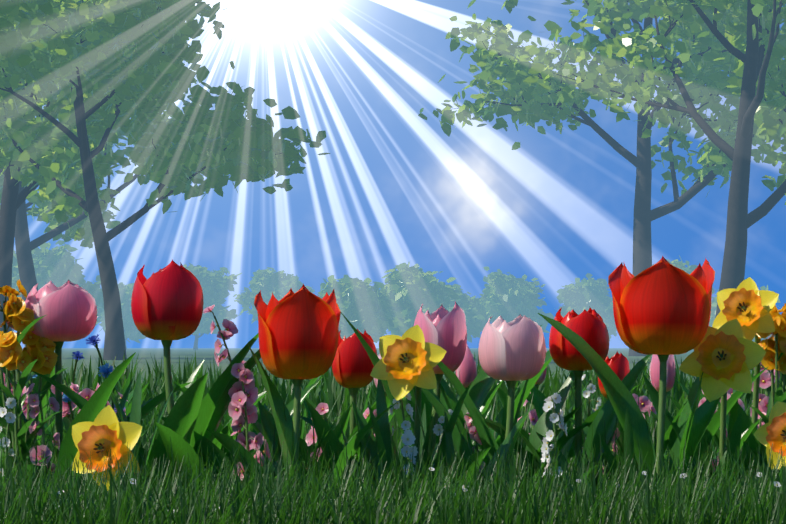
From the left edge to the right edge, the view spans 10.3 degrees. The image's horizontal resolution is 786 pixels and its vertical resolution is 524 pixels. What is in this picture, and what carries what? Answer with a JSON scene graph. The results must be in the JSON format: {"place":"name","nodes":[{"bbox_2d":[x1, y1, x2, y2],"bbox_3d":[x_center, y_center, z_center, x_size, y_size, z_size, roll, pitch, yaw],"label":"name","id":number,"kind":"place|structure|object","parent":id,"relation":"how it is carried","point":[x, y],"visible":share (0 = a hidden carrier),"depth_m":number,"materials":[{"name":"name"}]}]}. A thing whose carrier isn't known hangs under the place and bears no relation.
{"place":"outdoors","nodes":[
{"label":"outdoors","id":0,"kind":"place"},
{"bbox_2d":[0,88,125,248],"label":"tree","id":1,"kind":"object","parent":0,"point":[68,235],"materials":[{"name":"green plant"}]},
{"bbox_2d":[5,348,751,395],"bbox_3d":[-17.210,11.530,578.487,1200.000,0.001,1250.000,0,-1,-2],"label":"ground","id":2,"kind":"structure","parent":0,"point":[183,354],"depth_m":80.83,"materials":[{"name":"green plant"}]},
{"bbox_2d":[0,0,64,66],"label":"tree","id":3,"kind":"object","parent":2,"relation":"on","point":[8,39],"visible":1,"depth_m":61.88,"materials":[{"name":"green plant"}]},
{"bbox_2d":[25,383,59,481],"bbox_3d":[-0.306,0.204,3.873,0.033,0.194,0.081,-1,-1,31],"label":"foxglove","id":4,"kind":"object","parent":2,"relation":"on","point":[34,401],"visible":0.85,"depth_m":3.87,"materials":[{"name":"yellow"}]},
{"bbox_2d":[32,374,54,430],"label":"cornflower","id":5,"kind":"object","parent":2,"relation":"on","point":[33,376],"depth_m":4.04,"materials":[{"name":"green plant"}]},
{"bbox_2d":[52,393,73,432],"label":"cornflower","id":6,"kind":"object","parent":2,"relation":"on","point":[65,398],"visible":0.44,"depth_m":3.91,"materials":[{"name":"blue plant"}]},
{"bbox_2d":[78,383,99,412],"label":"foxglove","id":7,"kind":"object","parent":2,"relation":"on","point":[87,393],"visible":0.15,"depth_m":4.00,"materials":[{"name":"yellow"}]},
{"bbox_2d":[0,279,191,485],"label":"pink tulip","id":8,"kind":"object","parent":2,"relation":"on","point":[69,307],"visible":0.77,"depth_m":3.88,"materials":[{"name":"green plant"}]},
{"bbox_2d":[86,363,113,409],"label":"cornflower","id":9,"kind":"object","parent":2,"relation":"on","point":[104,370],"visible":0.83,"depth_m":3.89,"materials":[{"name":"blue plant"}]},
{"bbox_2d":[0,59,203,346],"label":"tree","id":10,"kind":"object","parent":2,"relation":"on","point":[25,246],"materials":[{"name":"plant"}]},
{"bbox_2d":[0,0,229,332],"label":"tree","id":11,"kind":"object","parent":2,"relation":"on","point":[12,200],"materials":[{"name":"green plant"}]},
{"bbox_2d":[104,392,127,413],"bbox_3d":[-0.244,0.212,4.045,0.075,0.184,0.028,0,-1,19],"label":"pink spray","id":12,"kind":"object","parent":2,"relation":"on","point":[120,397],"visible":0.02,"depth_m":4.04,"materials":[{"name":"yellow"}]},
{"bbox_2d":[70,368,175,496],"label":"daffodil","id":13,"kind":"object","parent":2,"relation":"on","point":[102,434],"visible":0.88,"depth_m":3.73,"materials":[{"name":"yellow plant"}]},
{"bbox_2d":[31,260,260,456],"bbox_3d":[-0.209,0.149,3.852,0.225,0.304,0.062,0,-1,-2],"label":"crimson tulip","id":14,"kind":"object","parent":2,"relation":"on","point":[167,302],"visible":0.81,"depth_m":3.84,"materials":[{"name":"red plant"}]},
{"bbox_2d":[0,0,330,359],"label":"tree","id":15,"kind":"object","parent":2,"relation":"on","point":[131,63],"depth_m":76.78,"materials":[{"name":"green plant"}]},
{"bbox_2d":[203,305,257,452],"bbox_3d":[-0.137,0.170,3.918,0.065,0.263,0.034,1,-1,-31],"label":"foxglove","id":16,"kind":"object","parent":2,"relation":"on","point":[230,327],"visible":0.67,"depth_m":3.91,"materials":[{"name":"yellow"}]},
{"bbox_2d":[228,363,271,500],"bbox_3d":[-0.120,0.194,3.828,0.039,0.211,0.072,0,-1,-21],"label":"foxglove","id":17,"kind":"object","parent":2,"relation":"on","point":[241,403],"visible":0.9,"depth_m":3.84,"materials":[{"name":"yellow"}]},
{"bbox_2d":[206,284,399,497],"bbox_3d":[-0.079,0.160,3.826,0.169,0.282,0.078,0,-1,-2],"label":"tulip","id":18,"kind":"object","parent":2,"relation":"on","point":[298,332],"visible":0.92,"depth_m":3.81,"materials":[{"name":"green plant"}]},
{"bbox_2d":[302,403,328,468],"bbox_3d":[-0.081,0.215,3.960,0.050,0.175,0.065,1,-2,-42],"label":"foxglove","id":19,"kind":"object","parent":2,"relation":"on","point":[322,408],"visible":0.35,"depth_m":3.95,"materials":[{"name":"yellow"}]},
{"bbox_2d":[0,384,764,497],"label":"grass bed","id":20,"kind":"object","parent":2,"relation":"on","point":[653,432],"depth_m":3.91,"materials":[{"name":"green plant"}]},
{"bbox_2d":[0,397,16,489],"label":"white spray","id":21,"kind":"object","parent":20,"relation":"on","point":[10,417],"visible":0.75,"depth_m":3.84,"materials":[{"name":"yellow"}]},
{"bbox_2d":[5,382,27,446],"bbox_3d":[-0.347,0.205,3.986,0.102,0.196,0.028,-1,-1,27],"label":"foxglove","id":22,"kind":"object","parent":20,"relation":"on","point":[25,403],"visible":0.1,"depth_m":3.98,"materials":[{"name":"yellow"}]},
{"bbox_2d":[0,279,66,488],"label":"wallflower","id":23,"kind":"object","parent":20,"relation":"on","point":[38,354],"visible":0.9,"depth_m":3.87,"materials":[{"name":"yellow"}]},
{"bbox_2d":[51,380,78,421],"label":"foxglove","id":24,"kind":"object","parent":20,"relation":"on","point":[65,406],"visible":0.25,"depth_m":3.95,"materials":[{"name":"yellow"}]},
{"bbox_2d":[72,351,83,383],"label":"cornflower","id":25,"kind":"object","parent":20,"relation":"on","point":[77,356],"visible":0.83,"depth_m":4.01,"materials":[{"name":"blue plant"}]},
{"bbox_2d":[86,334,106,406],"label":"cornflower","id":26,"kind":"object","parent":20,"relation":"on","point":[94,339],"visible":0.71,"depth_m":3.97,"materials":[{"name":"blue plant"}]},
{"bbox_2d":[300,329,376,463],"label":"red tulip","id":27,"kind":"object","parent":20,"relation":"on","point":[352,366],"visible":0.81,"depth_m":3.99,"materials":[{"name":"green plant"}]},
{"bbox_2d":[363,408,376,435],"bbox_3d":[-0.028,0.216,3.923,0.029,0.171,0.080,1,-1,-37],"label":"pink spray","id":28,"kind":"object","parent":20,"relation":"on","point":[366,414],"visible":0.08,"depth_m":3.91,"materials":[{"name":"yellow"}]},
{"bbox_2d":[0,352,783,500],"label":"flower bed foliage","id":29,"kind":"object","parent":20,"relation":"on","point":[177,426],"visible":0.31,"depth_m":3.86,"materials":[{"name":"green plant"}]},
{"bbox_2d":[370,325,471,486],"bbox_3d":[0.011,0.178,3.850,0.082,0.245,0.116,0,-1,-21],"label":"daffodil","id":30,"kind":"object","parent":20,"relation":"on","point":[409,360],"visible":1,"depth_m":3.81,"materials":[{"name":"yellow plant"}]},
{"bbox_2d":[341,302,541,473],"bbox_3d":[0.049,0.170,3.981,0.216,0.268,0.049,0,-1,-23],"label":"pink tulip","id":31,"kind":"object","parent":20,"relation":"on","point":[443,327],"visible":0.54,"depth_m":3.96,"materials":[{"name":"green plant"}]},
{"bbox_2d":[431,409,452,466],"bbox_3d":[0.040,0.216,3.896,0.052,0.171,0.058,-1,-1,41],"label":"white spray","id":32,"kind":"object","parent":20,"relation":"on","point":[438,429],"visible":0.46,"depth_m":3.87,"materials":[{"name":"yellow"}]},
{"bbox_2d":[494,351,546,432],"bbox_3d":[0.133,0.194,4.491,0.042,0.238,0.076,0,-1,20],"label":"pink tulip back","id":33,"kind":"object","parent":20,"relation":"on","point":[502,393],"visible":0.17,"depth_m":4.49,"materials":[{"name":"green plant"}]},
{"bbox_2d":[465,306,650,486],"bbox_3d":[0.149,0.170,3.892,0.171,0.262,0.053,0,-1,-2],"label":"red tulip","id":34,"kind":"object","parent":20,"relation":"on","point":[589,326],"visible":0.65,"depth_m":3.89,"materials":[{"name":"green plant"}]},
{"bbox_2d":[506,351,669,478],"bbox_3d":[0.197,0.196,4.162,0.173,0.223,0.042,0,-1,12],"label":"red tulip","id":35,"kind":"object","parent":20,"relation":"on","point":[617,363],"visible":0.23,"depth_m":4.16,"materials":[{"name":"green plant"}]},
{"bbox_2d":[350,393,417,480],"bbox_3d":[-0.005,0.206,3.837,0.042,0.188,0.068,1,-2,-45],"label":"white spray","id":36,"kind":"object","parent":2,"relation":"on","point":[408,437],"visible":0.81,"depth_m":3.82,"materials":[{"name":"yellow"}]},
{"bbox_2d":[374,353,403,455],"bbox_3d":[0.026,0.200,4.756,0.094,0.237,0.036,0,-1,-2],"label":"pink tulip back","id":37,"kind":"object","parent":2,"relation":"on","point":[376,380],"visible":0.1,"depth_m":4.75,"materials":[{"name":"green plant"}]},
{"bbox_2d":[12,240,780,349],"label":"treeline","id":38,"kind":"object","parent":2,"relation":"on","point":[399,299],"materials":[{"name":"green plant"}]},
{"bbox_2d":[464,412,484,481],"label":"foxglove","id":39,"kind":"object","parent":2,"relation":"on","point":[473,434],"visible":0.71,"depth_m":3.90,"materials":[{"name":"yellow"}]},
{"bbox_2d":[456,345,551,468],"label":"tulip","id":40,"kind":"object","parent":2,"relation":"on","point":[466,372],"visible":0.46,"depth_m":4.10,"materials":[{"name":"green plant"}]},
{"bbox_2d":[437,314,591,485],"bbox_3d":[0.106,0.173,3.862,0.148,0.256,0.062,0,-1,-8],"label":"pink tulip","id":41,"kind":"object","parent":2,"relation":"on","point":[511,353],"visible":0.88,"depth_m":3.85,"materials":[{"name":"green plant"}]},
{"bbox_2d":[517,385,537,433],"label":"foxglove","id":42,"kind":"object","parent":2,"relation":"on","point":[533,417],"visible":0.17,"depth_m":4.20,"materials":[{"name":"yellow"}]},
{"bbox_2d":[503,392,594,487],"bbox_3d":[0.134,0.206,3.797,0.084,0.186,0.045,0,-1,-2],"label":"white spray","id":43,"kind":"object","parent":2,"relation":"on","point":[549,404],"visible":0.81,"depth_m":3.81,"materials":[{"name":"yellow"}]},
{"bbox_2d":[574,375,601,469],"bbox_3d":[0.177,0.203,4.026,0.032,0.201,0.086,-1,-1,32],"label":"white spray","id":44,"kind":"object","parent":2,"relation":"on","point":[591,388],"visible":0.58,"depth_m":4.02,"materials":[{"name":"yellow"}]},
{"bbox_2d":[418,0,785,355],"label":"tree","id":45,"kind":"object","parent":2,"relation":"on","point":[712,75],"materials":[{"name":"green plant"}]},
{"bbox_2d":[602,428,619,481],"bbox_3d":[0.202,0.209,3.966,0.090,0.186,0.032,0,-1,-15],"label":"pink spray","id":46,"kind":"object","parent":2,"relation":"on","point":[613,439],"visible":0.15,"depth_m":3.96,"materials":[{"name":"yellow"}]},
{"bbox_2d":[538,256,720,493],"bbox_3d":[0.213,0.147,3.814,0.168,0.305,0.092,0,-1,-2],"label":"tulip","id":47,"kind":"object","parent":2,"relation":"on","point":[662,308],"visible":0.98,"depth_m":3.80,"materials":[{"name":"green plant"}]},
{"bbox_2d":[603,394,656,465],"bbox_3d":[0.219,0.214,4.098,0.049,0.182,0.085,0,-1,-9],"label":"foxglove","id":48,"kind":"object","parent":2,"relation":"on","point":[645,404],"visible":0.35,"depth_m":4.08,"materials":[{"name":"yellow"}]},
{"bbox_2d":[520,0,785,317],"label":"tree","id":49,"kind":"object","parent":2,"relation":"on","point":[626,45],"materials":[{"name":"green plant"}]},
{"bbox_2d":[649,355,706,401],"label":"tulip","id":50,"kind":"object","parent":2,"relation":"on","point":[654,369],"visible":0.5,"depth_m":4.66,"materials":[{"name":"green plant"}]},
{"bbox_2d":[698,391,720,471],"bbox_3d":[0.295,0.199,3.979,0.054,0.208,0.029,-1,-1,41],"label":"foxglove","id":51,"kind":"object","parent":2,"relation":"on","point":[702,400],"depth_m":3.99,"materials":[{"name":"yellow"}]},
{"bbox_2d":[679,319,765,490],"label":"daffodil","id":52,"kind":"object","parent":2,"relation":"on","point":[725,357],"visible":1,"depth_m":3.83,"materials":[{"name":"yellow plant"}]},
{"bbox_2d":[717,388,744,461],"bbox_3d":[0.323,0.212,4.156,0.031,0.188,0.108,0,-1,-2],"label":"foxglove","id":53,"kind":"object","parent":2,"relation":"on","point":[729,394],"visible":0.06,"depth_m":4.16,"materials":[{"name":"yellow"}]},
{"bbox_2d":[712,277,778,461],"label":"daffodil","id":54,"kind":"object","parent":2,"relation":"on","point":[748,304],"visible":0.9,"depth_m":3.89,"materials":[{"name":"yellow plant"}]},
{"bbox_2d":[750,363,774,428],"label":"pink flower","id":55,"kind":"object","parent":2,"relation":"on","point":[765,379],"visible":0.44,"depth_m":4.01,"materials":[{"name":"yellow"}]},
{"bbox_2d":[748,303,785,481],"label":"wallflower","id":56,"kind":"object","parent":2,"relation":"on","point":[774,357],"visible":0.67,"depth_m":3.93,"materials":[{"name":"yellow"}]},
{"bbox_2d":[754,401,785,468],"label":"daffodil","id":57,"kind":"object","parent":2,"relation":"on","point":[773,430],"visible":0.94,"depth_m":3.79,"materials":[{"name":"yellow plant"}]},
{"bbox_2d":[764,337,779,415],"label":"pink flower","id":58,"kind":"object","parent":2,"relation":"on","point":[767,391],"visible":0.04,"depth_m":4.42,"materials":[{"name":"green plant"}]},
{"bbox_2d":[0,434,785,523],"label":"grass","id":59,"kind":"structure","parent":0,"point":[510,501],"depth_m":3.44,"materials":[{"name":"green plant"}]},
{"bbox_2d":[55,467,780,522],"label":"small white flowers","id":60,"kind":"object","parent":59,"relation":"on","point":[463,486],"visible":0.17,"depth_m":3.58,"materials":[{"name":"white plant"}]},
{"bbox_2d":[5,351,781,425],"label":"grass","id":61,"kind":"structure","parent":0,"point":[330,386],"depth_m":11.75,"materials":[{"name":"green plant"}]},
{"bbox_2d":[45,378,752,463],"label":"leaves","id":62,"kind":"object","parent":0,"point":[153,416],"depth_m":6.70,"materials":[{"name":"green plant"}]},
{"bbox_2d":[14,0,785,347],"label":"sky","id":63,"kind":"structure","parent":0,"point":[392,189],"materials":[{"name":"blue"}]}
]}

